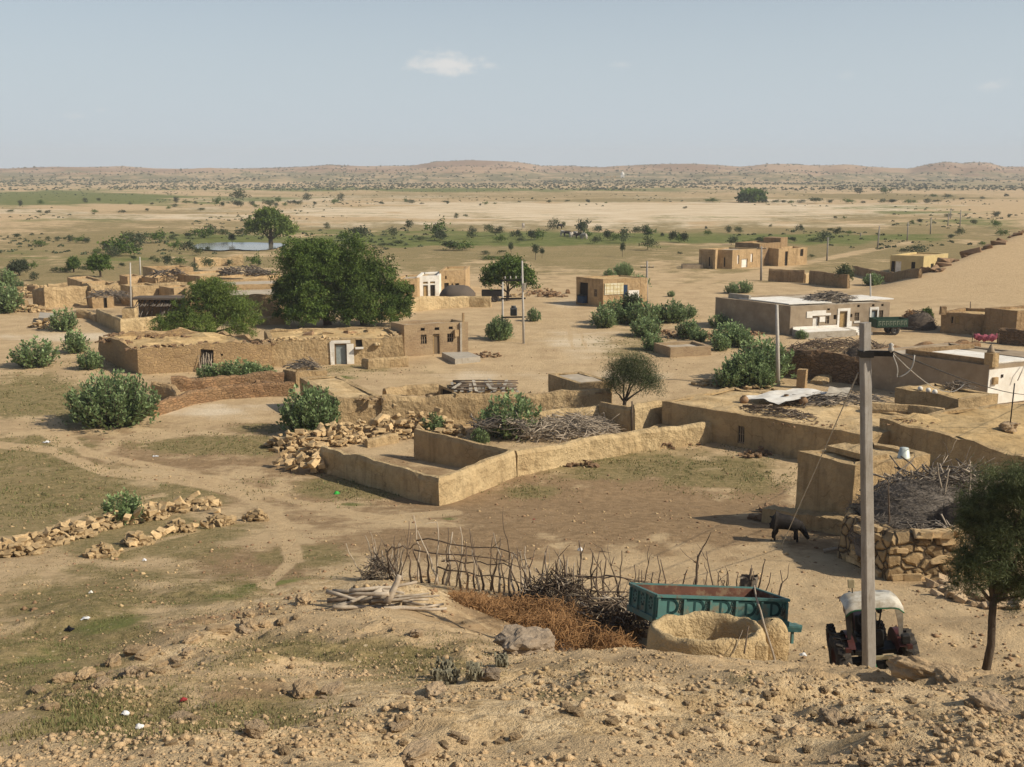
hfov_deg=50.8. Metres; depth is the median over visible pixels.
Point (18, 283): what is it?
milkweed bush
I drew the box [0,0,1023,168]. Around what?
sky
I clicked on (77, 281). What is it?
flat house
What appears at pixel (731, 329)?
milkweed bush
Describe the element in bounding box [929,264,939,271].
hill boulder
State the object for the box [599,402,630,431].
pen wall
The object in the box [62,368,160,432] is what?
milkweed bush
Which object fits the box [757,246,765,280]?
electric pole
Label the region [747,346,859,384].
field stone wall
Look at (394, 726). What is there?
rock
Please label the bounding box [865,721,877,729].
clod
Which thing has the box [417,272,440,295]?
white house
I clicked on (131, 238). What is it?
scrub bush
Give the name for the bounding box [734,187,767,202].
tree
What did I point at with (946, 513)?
brush stack
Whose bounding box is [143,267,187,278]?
roof sticks
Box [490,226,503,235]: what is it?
scrub bush
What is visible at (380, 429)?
stone
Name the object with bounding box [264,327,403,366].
mud house
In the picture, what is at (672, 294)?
milkweed bush
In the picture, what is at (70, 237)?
scrub bush
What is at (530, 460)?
yard wall
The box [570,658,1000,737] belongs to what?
tawny weeds
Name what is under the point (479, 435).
milkweed bush
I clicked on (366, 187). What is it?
hill scrub
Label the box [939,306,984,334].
walled house
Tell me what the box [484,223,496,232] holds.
scrub bush
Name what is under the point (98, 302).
mud hut
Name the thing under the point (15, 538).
stone
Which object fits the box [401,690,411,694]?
clod
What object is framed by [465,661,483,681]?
silvery weed
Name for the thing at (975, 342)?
rubble wall
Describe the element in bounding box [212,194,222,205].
scrub bush
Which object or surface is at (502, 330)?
milkweed bush
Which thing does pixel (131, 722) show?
dry grass
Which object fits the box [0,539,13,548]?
stone
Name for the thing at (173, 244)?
scrub bush
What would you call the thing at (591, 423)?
brushwood pile
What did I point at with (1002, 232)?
scrub bush
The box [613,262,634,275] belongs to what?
milkweed bush
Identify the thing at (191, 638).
rock
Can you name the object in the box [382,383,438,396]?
courtyard wall
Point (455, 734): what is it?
clod
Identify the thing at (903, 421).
rubble
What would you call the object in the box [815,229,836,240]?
scrub bush
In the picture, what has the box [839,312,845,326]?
door
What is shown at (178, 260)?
scrub bush
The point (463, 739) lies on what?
clod
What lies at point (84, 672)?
rock
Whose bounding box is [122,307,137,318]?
dung bin
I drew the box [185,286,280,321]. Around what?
courtyard house
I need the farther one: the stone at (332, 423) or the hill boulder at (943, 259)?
the hill boulder at (943, 259)
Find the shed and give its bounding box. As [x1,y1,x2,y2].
[439,383,510,394]
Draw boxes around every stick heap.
[83,286,134,300]
[282,356,324,370]
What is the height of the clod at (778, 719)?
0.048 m
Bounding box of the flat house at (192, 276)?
[174,270,237,281]
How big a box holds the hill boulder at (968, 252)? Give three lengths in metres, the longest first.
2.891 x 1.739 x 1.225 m
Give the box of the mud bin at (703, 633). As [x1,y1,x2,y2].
[646,611,768,660]
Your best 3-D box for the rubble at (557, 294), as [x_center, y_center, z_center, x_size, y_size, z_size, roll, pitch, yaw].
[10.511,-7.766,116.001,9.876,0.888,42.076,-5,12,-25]
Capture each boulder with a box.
[480,667,500,679]
[493,624,555,654]
[919,265,930,273]
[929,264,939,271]
[935,262,951,266]
[937,257,952,262]
[959,247,981,257]
[981,244,992,249]
[990,240,1005,244]
[998,421,1018,431]
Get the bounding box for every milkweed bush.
[0,267,17,284]
[0,281,19,296]
[0,281,25,313]
[6,335,61,368]
[10,279,23,286]
[46,305,79,331]
[60,327,91,353]
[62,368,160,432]
[76,348,104,369]
[100,487,146,524]
[195,363,216,377]
[207,359,235,376]
[218,356,256,375]
[244,360,266,373]
[259,365,276,371]
[276,381,341,431]
[420,411,445,431]
[470,426,489,443]
[475,387,545,439]
[484,314,513,340]
[526,307,540,320]
[589,304,619,327]
[596,296,631,323]
[603,268,616,275]
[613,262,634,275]
[619,298,663,323]
[629,314,663,336]
[633,273,651,286]
[641,331,663,350]
[650,303,667,322]
[659,297,687,323]
[667,290,674,296]
[674,317,700,338]
[678,303,697,317]
[689,326,710,341]
[706,313,727,327]
[708,318,751,344]
[709,332,731,350]
[711,359,744,388]
[722,347,768,386]
[722,352,754,386]
[723,282,740,292]
[730,331,796,382]
[731,327,754,347]
[734,279,752,292]
[749,363,776,388]
[794,328,808,338]
[862,271,885,285]
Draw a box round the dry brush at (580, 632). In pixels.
[446,583,646,651]
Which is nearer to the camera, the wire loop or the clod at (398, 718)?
the clod at (398, 718)
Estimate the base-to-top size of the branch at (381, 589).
0.283 m
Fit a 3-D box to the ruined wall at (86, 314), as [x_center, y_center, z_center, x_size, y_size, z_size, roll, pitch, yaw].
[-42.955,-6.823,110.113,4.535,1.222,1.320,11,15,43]
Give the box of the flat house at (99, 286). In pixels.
[81,281,117,290]
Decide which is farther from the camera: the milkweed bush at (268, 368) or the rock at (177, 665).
the milkweed bush at (268, 368)
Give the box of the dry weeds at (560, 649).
[555,639,579,651]
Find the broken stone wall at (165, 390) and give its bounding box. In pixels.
[151,381,181,398]
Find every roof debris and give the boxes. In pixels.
[738,402,816,421]
[783,387,893,407]
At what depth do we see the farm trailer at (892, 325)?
99.82 m
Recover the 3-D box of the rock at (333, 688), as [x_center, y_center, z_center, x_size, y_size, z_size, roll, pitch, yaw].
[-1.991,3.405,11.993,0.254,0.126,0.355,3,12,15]
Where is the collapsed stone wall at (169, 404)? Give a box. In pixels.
[148,381,295,415]
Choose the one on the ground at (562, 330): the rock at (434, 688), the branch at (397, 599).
the rock at (434, 688)
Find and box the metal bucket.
[897,447,910,459]
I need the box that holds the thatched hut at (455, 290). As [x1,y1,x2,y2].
[439,285,475,296]
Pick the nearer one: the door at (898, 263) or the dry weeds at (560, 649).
the dry weeds at (560, 649)
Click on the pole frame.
(522, 316)
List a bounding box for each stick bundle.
[199,352,211,371]
[941,380,983,392]
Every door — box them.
[335,344,346,363]
[424,286,426,295]
[433,335,439,353]
[741,259,746,266]
[812,316,817,325]
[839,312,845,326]
[895,261,900,271]
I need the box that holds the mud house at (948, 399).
[894,383,997,409]
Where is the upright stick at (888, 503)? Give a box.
[882,472,889,525]
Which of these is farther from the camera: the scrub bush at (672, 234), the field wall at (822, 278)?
the scrub bush at (672, 234)
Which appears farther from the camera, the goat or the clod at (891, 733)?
the goat
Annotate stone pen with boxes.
[837,503,994,580]
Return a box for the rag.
[64,625,74,630]
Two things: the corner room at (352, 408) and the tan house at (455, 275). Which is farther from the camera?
the tan house at (455, 275)
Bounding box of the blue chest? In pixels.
[577,294,587,302]
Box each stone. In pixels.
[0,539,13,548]
[12,534,24,541]
[22,539,32,550]
[30,531,37,538]
[43,527,51,535]
[59,522,69,531]
[76,520,85,527]
[86,517,95,524]
[87,552,93,558]
[91,521,102,529]
[123,513,131,520]
[125,540,134,546]
[132,506,142,517]
[146,508,157,516]
[150,530,163,538]
[156,526,165,535]
[160,504,166,512]
[166,525,175,533]
[173,496,181,502]
[175,501,181,507]
[189,491,200,497]
[189,523,198,528]
[192,505,198,511]
[197,521,208,528]
[209,499,218,505]
[212,507,220,512]
[215,521,222,526]
[277,439,287,446]
[279,449,287,458]
[284,458,293,465]
[285,464,297,469]
[291,466,297,471]
[296,454,304,462]
[300,462,308,473]
[307,455,322,472]
[310,466,318,473]
[312,430,321,436]
[317,423,324,436]
[318,459,326,469]
[327,430,336,435]
[330,418,336,429]
[367,404,372,410]
[368,418,376,424]
[374,413,384,422]
[375,427,385,431]
[384,423,392,432]
[391,403,398,409]
[391,413,400,419]
[433,407,442,411]
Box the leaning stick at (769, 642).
[753,585,775,659]
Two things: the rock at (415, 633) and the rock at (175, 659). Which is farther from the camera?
the rock at (415, 633)
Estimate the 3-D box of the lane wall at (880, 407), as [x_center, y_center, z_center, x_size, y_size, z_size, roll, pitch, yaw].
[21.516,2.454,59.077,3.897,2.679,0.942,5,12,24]
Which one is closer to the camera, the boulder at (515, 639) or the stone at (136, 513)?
the boulder at (515, 639)
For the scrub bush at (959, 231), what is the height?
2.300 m
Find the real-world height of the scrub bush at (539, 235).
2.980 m
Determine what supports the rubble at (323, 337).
on the mud house at (355, 348)
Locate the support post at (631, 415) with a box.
[631,401,632,430]
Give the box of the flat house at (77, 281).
[67,276,104,285]
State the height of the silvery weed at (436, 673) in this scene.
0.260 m
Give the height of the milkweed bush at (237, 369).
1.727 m
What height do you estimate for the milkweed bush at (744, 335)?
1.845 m
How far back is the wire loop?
18.14 m
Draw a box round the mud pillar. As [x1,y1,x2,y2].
[758,617,788,660]
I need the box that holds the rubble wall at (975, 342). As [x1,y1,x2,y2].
[880,339,980,348]
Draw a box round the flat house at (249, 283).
[185,278,277,294]
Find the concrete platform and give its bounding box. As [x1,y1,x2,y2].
[442,352,479,363]
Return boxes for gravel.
[0,584,1023,766]
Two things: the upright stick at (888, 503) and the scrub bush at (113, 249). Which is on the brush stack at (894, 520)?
the upright stick at (888, 503)
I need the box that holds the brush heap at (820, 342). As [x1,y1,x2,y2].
[787,335,888,352]
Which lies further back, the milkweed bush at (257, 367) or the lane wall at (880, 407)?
the milkweed bush at (257, 367)
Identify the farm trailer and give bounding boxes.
[627,582,801,643]
[869,317,913,334]
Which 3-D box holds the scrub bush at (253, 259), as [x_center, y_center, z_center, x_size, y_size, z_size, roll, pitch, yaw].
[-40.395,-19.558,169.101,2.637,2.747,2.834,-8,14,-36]
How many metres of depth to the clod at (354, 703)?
9.84 m
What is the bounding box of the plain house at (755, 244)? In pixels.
[735,241,781,265]
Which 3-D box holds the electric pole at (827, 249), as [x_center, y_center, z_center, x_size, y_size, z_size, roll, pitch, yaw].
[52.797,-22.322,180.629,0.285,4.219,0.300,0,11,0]
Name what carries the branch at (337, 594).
on the branch at (343, 607)
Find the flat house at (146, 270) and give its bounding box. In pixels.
[142,265,192,275]
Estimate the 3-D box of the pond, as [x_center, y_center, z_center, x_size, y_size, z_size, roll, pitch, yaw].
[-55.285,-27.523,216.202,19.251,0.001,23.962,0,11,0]
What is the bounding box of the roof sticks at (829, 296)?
[804,290,860,303]
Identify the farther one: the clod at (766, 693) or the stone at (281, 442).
the stone at (281, 442)
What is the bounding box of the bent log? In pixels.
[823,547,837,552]
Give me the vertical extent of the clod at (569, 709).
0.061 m
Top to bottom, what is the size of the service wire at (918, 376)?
8.919 m
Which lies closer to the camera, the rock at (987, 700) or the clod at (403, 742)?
the clod at (403, 742)
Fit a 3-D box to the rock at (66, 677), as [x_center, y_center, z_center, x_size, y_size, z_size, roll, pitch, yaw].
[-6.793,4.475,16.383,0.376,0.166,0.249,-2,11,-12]
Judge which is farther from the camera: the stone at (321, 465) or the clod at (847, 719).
the stone at (321, 465)
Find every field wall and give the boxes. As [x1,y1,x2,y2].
[768,268,804,282]
[804,272,808,282]
[808,270,849,288]
[852,266,921,281]
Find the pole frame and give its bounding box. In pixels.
[501,261,525,343]
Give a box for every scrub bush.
[28,261,37,267]
[28,272,38,279]
[30,239,49,244]
[57,266,68,271]
[67,235,74,241]
[73,234,84,242]
[82,237,90,242]
[92,247,102,253]
[97,231,142,254]
[98,240,110,249]
[105,245,119,256]
[116,230,144,249]
[119,230,134,238]
[133,231,150,242]
[144,226,167,242]
[159,254,172,264]
[165,238,183,249]
[166,235,178,239]
[172,256,188,263]
[177,239,195,250]
[186,225,214,238]
[190,247,205,254]
[191,263,198,270]
[199,256,216,267]
[206,223,216,234]
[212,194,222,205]
[213,228,228,235]
[227,188,250,200]
[231,200,243,206]
[234,228,243,233]
[245,250,262,265]
[262,200,275,204]
[302,192,312,199]
[334,231,354,239]
[344,224,376,238]
[374,242,391,245]
[386,225,398,235]
[392,239,405,244]
[404,219,413,226]
[413,236,425,240]
[421,215,450,238]
[430,228,448,239]
[438,239,457,248]
[442,240,476,249]
[466,225,477,237]
[482,255,500,259]
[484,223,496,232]
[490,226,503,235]
[491,233,508,241]
[509,230,522,237]
[525,229,536,237]
[531,228,546,238]
[545,217,559,228]
[574,218,590,232]
[583,229,593,237]
[589,235,603,243]
[592,225,602,231]
[602,229,613,238]
[609,232,621,239]
[618,225,630,240]
[630,225,641,234]
[638,234,660,248]
[639,224,651,235]
[646,225,656,236]
[667,230,678,240]
[675,232,688,241]
[679,231,688,241]
[703,197,721,202]
[727,236,737,244]
[734,226,742,232]
[753,236,764,240]
[794,224,804,230]
[807,197,823,201]
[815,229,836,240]
[833,227,841,233]
[854,187,864,193]
[877,185,891,193]
[903,199,916,202]
[909,244,929,252]
[954,226,966,235]
[988,218,1001,226]
[991,211,1000,216]
[994,228,1008,235]
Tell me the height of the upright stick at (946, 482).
1.014 m
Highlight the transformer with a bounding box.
[510,305,516,315]
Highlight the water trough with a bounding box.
[681,264,702,268]
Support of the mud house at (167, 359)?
on the ground at (562, 330)
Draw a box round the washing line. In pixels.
[972,332,998,341]
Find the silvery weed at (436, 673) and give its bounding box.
[430,665,444,680]
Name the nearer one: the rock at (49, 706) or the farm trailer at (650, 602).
the rock at (49, 706)
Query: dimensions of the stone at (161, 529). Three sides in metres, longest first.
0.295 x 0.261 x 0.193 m
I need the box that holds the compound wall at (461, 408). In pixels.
[382,388,611,425]
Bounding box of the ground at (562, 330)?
[0,160,1023,766]
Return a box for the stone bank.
[810,374,831,384]
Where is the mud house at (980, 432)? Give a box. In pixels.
[879,404,1023,490]
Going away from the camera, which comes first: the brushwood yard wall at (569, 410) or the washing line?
the brushwood yard wall at (569, 410)
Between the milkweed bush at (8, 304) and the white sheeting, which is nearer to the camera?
the white sheeting
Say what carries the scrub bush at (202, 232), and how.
on the ground at (562, 330)
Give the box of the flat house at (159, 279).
[141,274,178,283]
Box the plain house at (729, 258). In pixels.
[699,247,760,268]
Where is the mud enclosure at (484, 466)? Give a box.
[319,428,516,505]
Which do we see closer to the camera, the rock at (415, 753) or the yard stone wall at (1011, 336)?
the rock at (415, 753)
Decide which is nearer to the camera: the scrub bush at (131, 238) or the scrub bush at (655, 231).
the scrub bush at (131, 238)
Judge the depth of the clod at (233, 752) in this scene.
7.07 m
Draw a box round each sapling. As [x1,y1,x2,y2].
[228,233,234,240]
[508,242,513,249]
[530,243,539,259]
[576,221,586,231]
[619,242,625,254]
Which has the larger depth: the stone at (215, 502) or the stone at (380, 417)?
the stone at (380, 417)
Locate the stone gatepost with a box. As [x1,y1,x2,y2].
[796,368,807,387]
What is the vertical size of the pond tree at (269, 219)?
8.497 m
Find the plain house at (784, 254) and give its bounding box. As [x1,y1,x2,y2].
[763,236,806,265]
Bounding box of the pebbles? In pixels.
[0,553,1023,720]
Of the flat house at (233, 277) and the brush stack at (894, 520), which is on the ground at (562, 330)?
the flat house at (233, 277)
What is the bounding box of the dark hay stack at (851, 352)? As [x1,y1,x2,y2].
[841,343,858,356]
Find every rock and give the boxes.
[31,685,45,693]
[36,702,46,709]
[41,702,59,710]
[51,671,75,683]
[70,682,81,690]
[75,666,95,680]
[89,671,105,679]
[93,675,113,688]
[104,653,121,667]
[116,672,123,679]
[122,644,146,655]
[123,665,138,677]
[134,655,148,660]
[135,646,158,656]
[136,665,150,673]
[136,672,145,679]
[150,660,168,666]
[151,667,165,673]
[168,710,193,718]
[170,656,181,662]
[171,663,182,667]
[181,647,192,655]
[182,633,200,643]
[204,624,234,634]
[239,623,253,633]
[240,618,258,630]
[242,609,255,617]
[243,719,268,738]
[258,619,270,627]
[277,617,285,625]
[290,678,317,698]
[295,592,311,605]
[319,680,344,695]
[388,720,409,732]
[398,737,436,766]
[410,629,422,637]
[413,571,429,577]
[424,681,446,698]
[427,576,440,581]
[818,707,841,725]
[886,655,953,681]
[935,665,967,683]
[963,690,1012,712]
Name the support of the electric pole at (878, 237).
on the ground at (562, 330)
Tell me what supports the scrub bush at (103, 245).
on the ground at (562, 330)
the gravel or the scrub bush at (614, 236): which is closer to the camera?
the gravel
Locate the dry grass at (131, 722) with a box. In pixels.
[0,508,525,750]
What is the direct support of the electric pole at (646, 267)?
on the ground at (562, 330)
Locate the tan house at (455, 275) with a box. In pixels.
[439,266,469,290]
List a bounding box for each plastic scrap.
[121,710,129,714]
[136,723,143,728]
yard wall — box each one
[96,309,170,332]
[410,296,491,311]
[514,421,711,476]
[519,405,598,437]
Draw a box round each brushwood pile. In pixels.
[466,411,540,439]
[496,401,622,443]
[859,441,998,496]
[887,514,972,545]
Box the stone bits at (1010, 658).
[0,350,1023,669]
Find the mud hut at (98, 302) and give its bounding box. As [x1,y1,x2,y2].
[87,291,113,307]
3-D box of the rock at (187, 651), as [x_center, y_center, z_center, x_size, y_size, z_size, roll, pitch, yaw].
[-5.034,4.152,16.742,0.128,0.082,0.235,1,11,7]
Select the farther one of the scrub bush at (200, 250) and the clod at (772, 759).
the scrub bush at (200, 250)
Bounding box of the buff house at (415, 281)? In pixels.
[394,274,428,297]
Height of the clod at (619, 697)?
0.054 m
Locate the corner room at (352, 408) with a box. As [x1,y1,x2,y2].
[300,376,381,426]
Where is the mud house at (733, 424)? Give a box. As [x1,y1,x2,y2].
[662,387,907,458]
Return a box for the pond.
[195,242,284,249]
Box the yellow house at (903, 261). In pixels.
[889,252,947,271]
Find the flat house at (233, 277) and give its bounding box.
[213,273,280,279]
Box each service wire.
[893,353,963,391]
[894,351,1023,394]
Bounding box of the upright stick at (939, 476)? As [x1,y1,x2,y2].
[934,462,941,487]
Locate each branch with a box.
[325,589,393,605]
[327,595,361,602]
[330,587,388,610]
[332,589,403,594]
[332,602,400,609]
[349,574,401,604]
[349,581,416,592]
[360,592,428,602]
[369,600,409,604]
[371,592,439,602]
[376,603,443,607]
[381,598,428,600]
[391,606,446,610]
[393,598,424,605]
[402,603,439,607]
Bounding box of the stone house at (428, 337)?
[390,313,467,355]
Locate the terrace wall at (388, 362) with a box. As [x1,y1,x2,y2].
[361,356,408,368]
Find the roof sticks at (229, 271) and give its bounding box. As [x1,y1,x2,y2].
[218,267,245,275]
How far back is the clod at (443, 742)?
8.04 m
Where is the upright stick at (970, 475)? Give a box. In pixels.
[968,458,979,497]
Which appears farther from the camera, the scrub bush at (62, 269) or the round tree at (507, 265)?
the scrub bush at (62, 269)
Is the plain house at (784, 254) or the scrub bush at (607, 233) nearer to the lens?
the plain house at (784, 254)
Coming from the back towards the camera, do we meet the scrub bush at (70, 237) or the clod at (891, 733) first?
the scrub bush at (70, 237)
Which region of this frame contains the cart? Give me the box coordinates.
[482,289,511,301]
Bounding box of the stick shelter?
[132,295,185,316]
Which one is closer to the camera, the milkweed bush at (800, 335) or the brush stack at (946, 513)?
the brush stack at (946, 513)
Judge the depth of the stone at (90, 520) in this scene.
40.06 m
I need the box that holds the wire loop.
[893,355,914,377]
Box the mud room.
[761,442,929,535]
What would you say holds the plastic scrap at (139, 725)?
on the ground at (562, 330)
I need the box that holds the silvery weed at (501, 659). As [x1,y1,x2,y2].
[494,652,508,667]
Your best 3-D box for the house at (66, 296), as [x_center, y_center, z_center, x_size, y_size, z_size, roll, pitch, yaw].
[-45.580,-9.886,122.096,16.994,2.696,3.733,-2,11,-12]
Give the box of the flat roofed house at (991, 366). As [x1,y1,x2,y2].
[871,343,1023,404]
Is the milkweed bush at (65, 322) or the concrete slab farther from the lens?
the concrete slab
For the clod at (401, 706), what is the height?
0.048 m
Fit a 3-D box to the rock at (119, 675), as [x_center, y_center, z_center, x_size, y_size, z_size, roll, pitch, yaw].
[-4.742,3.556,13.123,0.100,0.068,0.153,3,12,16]
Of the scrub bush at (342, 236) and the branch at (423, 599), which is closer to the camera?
the branch at (423, 599)
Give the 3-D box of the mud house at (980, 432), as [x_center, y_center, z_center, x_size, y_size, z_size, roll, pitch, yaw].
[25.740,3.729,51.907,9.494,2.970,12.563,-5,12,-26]
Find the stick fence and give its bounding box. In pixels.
[346,514,788,611]
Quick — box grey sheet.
[824,386,850,395]
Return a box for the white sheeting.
[746,388,826,403]
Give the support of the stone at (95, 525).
on the rubble at (103, 550)
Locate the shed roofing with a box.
[448,379,518,392]
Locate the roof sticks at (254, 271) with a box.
[239,266,277,275]
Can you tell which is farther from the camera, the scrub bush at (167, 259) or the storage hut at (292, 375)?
the scrub bush at (167, 259)
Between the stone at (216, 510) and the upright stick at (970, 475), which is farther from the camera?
the stone at (216, 510)
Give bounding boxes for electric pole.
[130,263,131,306]
[139,257,140,274]
[640,261,653,303]
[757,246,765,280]
[826,237,828,260]
[857,322,893,667]
[877,226,879,247]
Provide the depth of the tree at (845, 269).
140.78 m
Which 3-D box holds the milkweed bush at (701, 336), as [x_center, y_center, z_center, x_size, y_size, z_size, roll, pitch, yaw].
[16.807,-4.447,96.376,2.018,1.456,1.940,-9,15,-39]
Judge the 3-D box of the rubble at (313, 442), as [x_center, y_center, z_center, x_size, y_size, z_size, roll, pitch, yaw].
[-8.320,2.778,60.501,11.764,1.569,6.406,-10,15,-42]
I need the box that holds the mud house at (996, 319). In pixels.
[983,305,1023,334]
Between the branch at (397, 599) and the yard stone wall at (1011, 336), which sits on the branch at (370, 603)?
the branch at (397, 599)
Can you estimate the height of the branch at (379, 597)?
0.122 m
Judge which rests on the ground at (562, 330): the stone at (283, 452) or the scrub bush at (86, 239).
the scrub bush at (86, 239)
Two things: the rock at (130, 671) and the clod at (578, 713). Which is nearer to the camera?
the clod at (578, 713)
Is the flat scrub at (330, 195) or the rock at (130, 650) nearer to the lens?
the rock at (130, 650)
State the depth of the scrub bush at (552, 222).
273.77 m
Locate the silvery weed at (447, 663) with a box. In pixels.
[436,656,454,669]
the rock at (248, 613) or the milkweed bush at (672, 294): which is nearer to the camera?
the rock at (248, 613)
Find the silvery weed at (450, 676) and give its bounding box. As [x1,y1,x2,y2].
[442,667,460,684]
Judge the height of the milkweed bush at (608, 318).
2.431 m
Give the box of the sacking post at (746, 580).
[740,559,765,587]
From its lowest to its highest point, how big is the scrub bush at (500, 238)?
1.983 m
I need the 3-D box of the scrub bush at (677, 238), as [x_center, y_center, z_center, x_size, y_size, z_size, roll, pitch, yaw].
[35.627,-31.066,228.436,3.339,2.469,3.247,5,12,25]
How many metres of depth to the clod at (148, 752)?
7.21 m
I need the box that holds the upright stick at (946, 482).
[943,469,949,493]
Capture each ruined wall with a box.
[15,296,28,305]
[27,285,37,293]
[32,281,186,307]
[47,280,119,286]
[76,309,96,321]
[194,254,242,266]
[244,314,285,326]
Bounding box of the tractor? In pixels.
[825,579,919,668]
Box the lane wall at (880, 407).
[872,402,944,414]
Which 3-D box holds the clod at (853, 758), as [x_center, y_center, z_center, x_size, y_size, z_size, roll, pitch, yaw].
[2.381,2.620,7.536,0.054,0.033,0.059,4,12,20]
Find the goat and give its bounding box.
[769,511,809,542]
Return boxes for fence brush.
[353,550,407,580]
[502,561,604,613]
[562,579,648,636]
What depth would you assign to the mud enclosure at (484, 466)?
51.03 m
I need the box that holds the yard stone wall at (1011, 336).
[997,328,1023,345]
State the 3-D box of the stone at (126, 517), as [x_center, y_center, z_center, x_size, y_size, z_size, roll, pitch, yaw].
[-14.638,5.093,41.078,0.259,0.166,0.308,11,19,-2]
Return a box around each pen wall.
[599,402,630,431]
[630,400,664,430]
[650,424,668,427]
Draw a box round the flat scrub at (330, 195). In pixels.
[0,189,1023,254]
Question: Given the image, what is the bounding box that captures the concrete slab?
[38,312,53,324]
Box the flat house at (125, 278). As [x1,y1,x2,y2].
[119,274,142,284]
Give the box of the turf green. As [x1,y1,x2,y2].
[0,333,795,523]
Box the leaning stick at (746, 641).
[743,626,748,653]
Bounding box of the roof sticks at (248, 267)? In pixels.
[230,264,260,272]
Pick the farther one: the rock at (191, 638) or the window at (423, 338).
the window at (423, 338)
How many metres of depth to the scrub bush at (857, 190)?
678.91 m
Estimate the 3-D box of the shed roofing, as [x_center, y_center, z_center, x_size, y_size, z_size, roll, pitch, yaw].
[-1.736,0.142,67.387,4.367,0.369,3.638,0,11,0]
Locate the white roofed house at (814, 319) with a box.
[715,293,893,338]
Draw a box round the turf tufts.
[0,334,797,530]
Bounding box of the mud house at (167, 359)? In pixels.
[98,327,271,373]
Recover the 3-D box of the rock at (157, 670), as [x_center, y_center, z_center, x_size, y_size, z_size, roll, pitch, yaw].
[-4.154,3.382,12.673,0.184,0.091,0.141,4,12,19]
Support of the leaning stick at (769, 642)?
on the mud bin at (703, 633)
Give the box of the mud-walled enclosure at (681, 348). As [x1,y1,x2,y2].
[654,340,710,357]
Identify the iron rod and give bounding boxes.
[1010,383,1014,422]
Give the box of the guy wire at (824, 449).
[781,372,858,546]
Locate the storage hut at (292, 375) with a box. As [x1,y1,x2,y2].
[283,367,326,384]
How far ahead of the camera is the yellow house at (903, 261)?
158.44 m
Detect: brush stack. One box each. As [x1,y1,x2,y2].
[843,476,974,527]
[846,510,931,556]
[929,498,1013,549]
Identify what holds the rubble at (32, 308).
on the ground at (562, 330)
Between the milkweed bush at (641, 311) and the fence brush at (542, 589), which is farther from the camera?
the milkweed bush at (641, 311)
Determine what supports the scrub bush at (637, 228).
on the ground at (562, 330)
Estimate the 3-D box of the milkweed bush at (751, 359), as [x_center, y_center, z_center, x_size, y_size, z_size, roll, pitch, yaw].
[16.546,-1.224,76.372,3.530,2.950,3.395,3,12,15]
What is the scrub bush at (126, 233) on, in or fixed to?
on the ground at (562, 330)
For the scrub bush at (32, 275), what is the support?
on the ground at (562, 330)
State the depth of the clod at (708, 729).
8.64 m
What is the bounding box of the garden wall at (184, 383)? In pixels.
[171,370,283,390]
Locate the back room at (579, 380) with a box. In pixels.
[548,371,612,393]
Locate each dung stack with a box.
[901,309,916,316]
[901,309,937,330]
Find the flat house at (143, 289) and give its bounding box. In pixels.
[120,282,159,306]
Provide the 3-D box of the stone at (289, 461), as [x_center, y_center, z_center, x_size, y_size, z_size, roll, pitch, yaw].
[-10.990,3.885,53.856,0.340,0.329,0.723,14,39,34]
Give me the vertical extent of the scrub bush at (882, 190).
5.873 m
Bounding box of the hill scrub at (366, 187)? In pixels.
[0,160,1023,190]
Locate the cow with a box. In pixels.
[579,233,587,238]
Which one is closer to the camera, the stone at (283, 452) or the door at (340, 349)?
the stone at (283, 452)
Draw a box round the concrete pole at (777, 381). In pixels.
[775,305,779,385]
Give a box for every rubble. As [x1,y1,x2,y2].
[0,495,269,558]
[13,284,57,329]
[94,331,275,350]
[144,333,512,391]
[264,328,401,340]
[264,412,466,463]
[303,331,313,335]
[322,330,333,333]
[341,391,610,400]
[364,329,374,331]
[509,287,778,389]
[527,289,764,339]
[564,442,771,467]
[747,502,786,520]
[759,402,1023,429]
[923,573,1023,609]
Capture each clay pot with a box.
[739,395,748,402]
[799,396,807,404]
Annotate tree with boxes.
[6,258,30,275]
[64,255,81,271]
[83,251,113,276]
[146,274,267,336]
[241,205,299,243]
[266,234,349,326]
[320,229,415,325]
[478,252,542,300]
[597,348,669,405]
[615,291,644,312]
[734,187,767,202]
[833,262,855,280]
[921,306,933,316]
[940,452,1023,670]
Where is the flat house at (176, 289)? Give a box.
[159,284,185,294]
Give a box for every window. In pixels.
[421,336,426,343]
[447,333,452,341]
[738,426,743,442]
[854,313,858,320]
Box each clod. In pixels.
[142,749,154,756]
[164,739,177,746]
[187,740,194,746]
[189,715,202,720]
[224,750,237,755]
[277,744,290,755]
[324,710,332,716]
[348,700,361,706]
[369,753,377,757]
[378,728,386,732]
[394,714,405,722]
[397,703,407,710]
[399,738,408,746]
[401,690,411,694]
[415,697,423,700]
[440,740,447,746]
[449,730,460,739]
[458,735,469,743]
[494,738,504,744]
[509,732,521,740]
[524,706,533,714]
[559,701,572,708]
[565,706,579,713]
[573,709,583,716]
[604,716,619,726]
[611,693,625,700]
[681,729,688,735]
[701,726,714,733]
[715,710,724,715]
[762,690,770,697]
[764,727,778,732]
[764,755,781,763]
[770,690,778,695]
[771,714,785,723]
[802,744,810,752]
[819,685,828,693]
[827,755,838,763]
[842,716,852,723]
[849,755,856,760]
[852,714,867,721]
[858,756,873,766]
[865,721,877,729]
[874,687,884,692]
[881,745,889,750]
[887,731,895,736]
[908,697,916,703]
[919,756,931,763]
[932,727,940,736]
[958,722,965,726]
[963,716,970,720]
[964,701,974,708]
[986,755,996,759]
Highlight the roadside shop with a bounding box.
[576,275,647,306]
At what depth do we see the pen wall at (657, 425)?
61.80 m

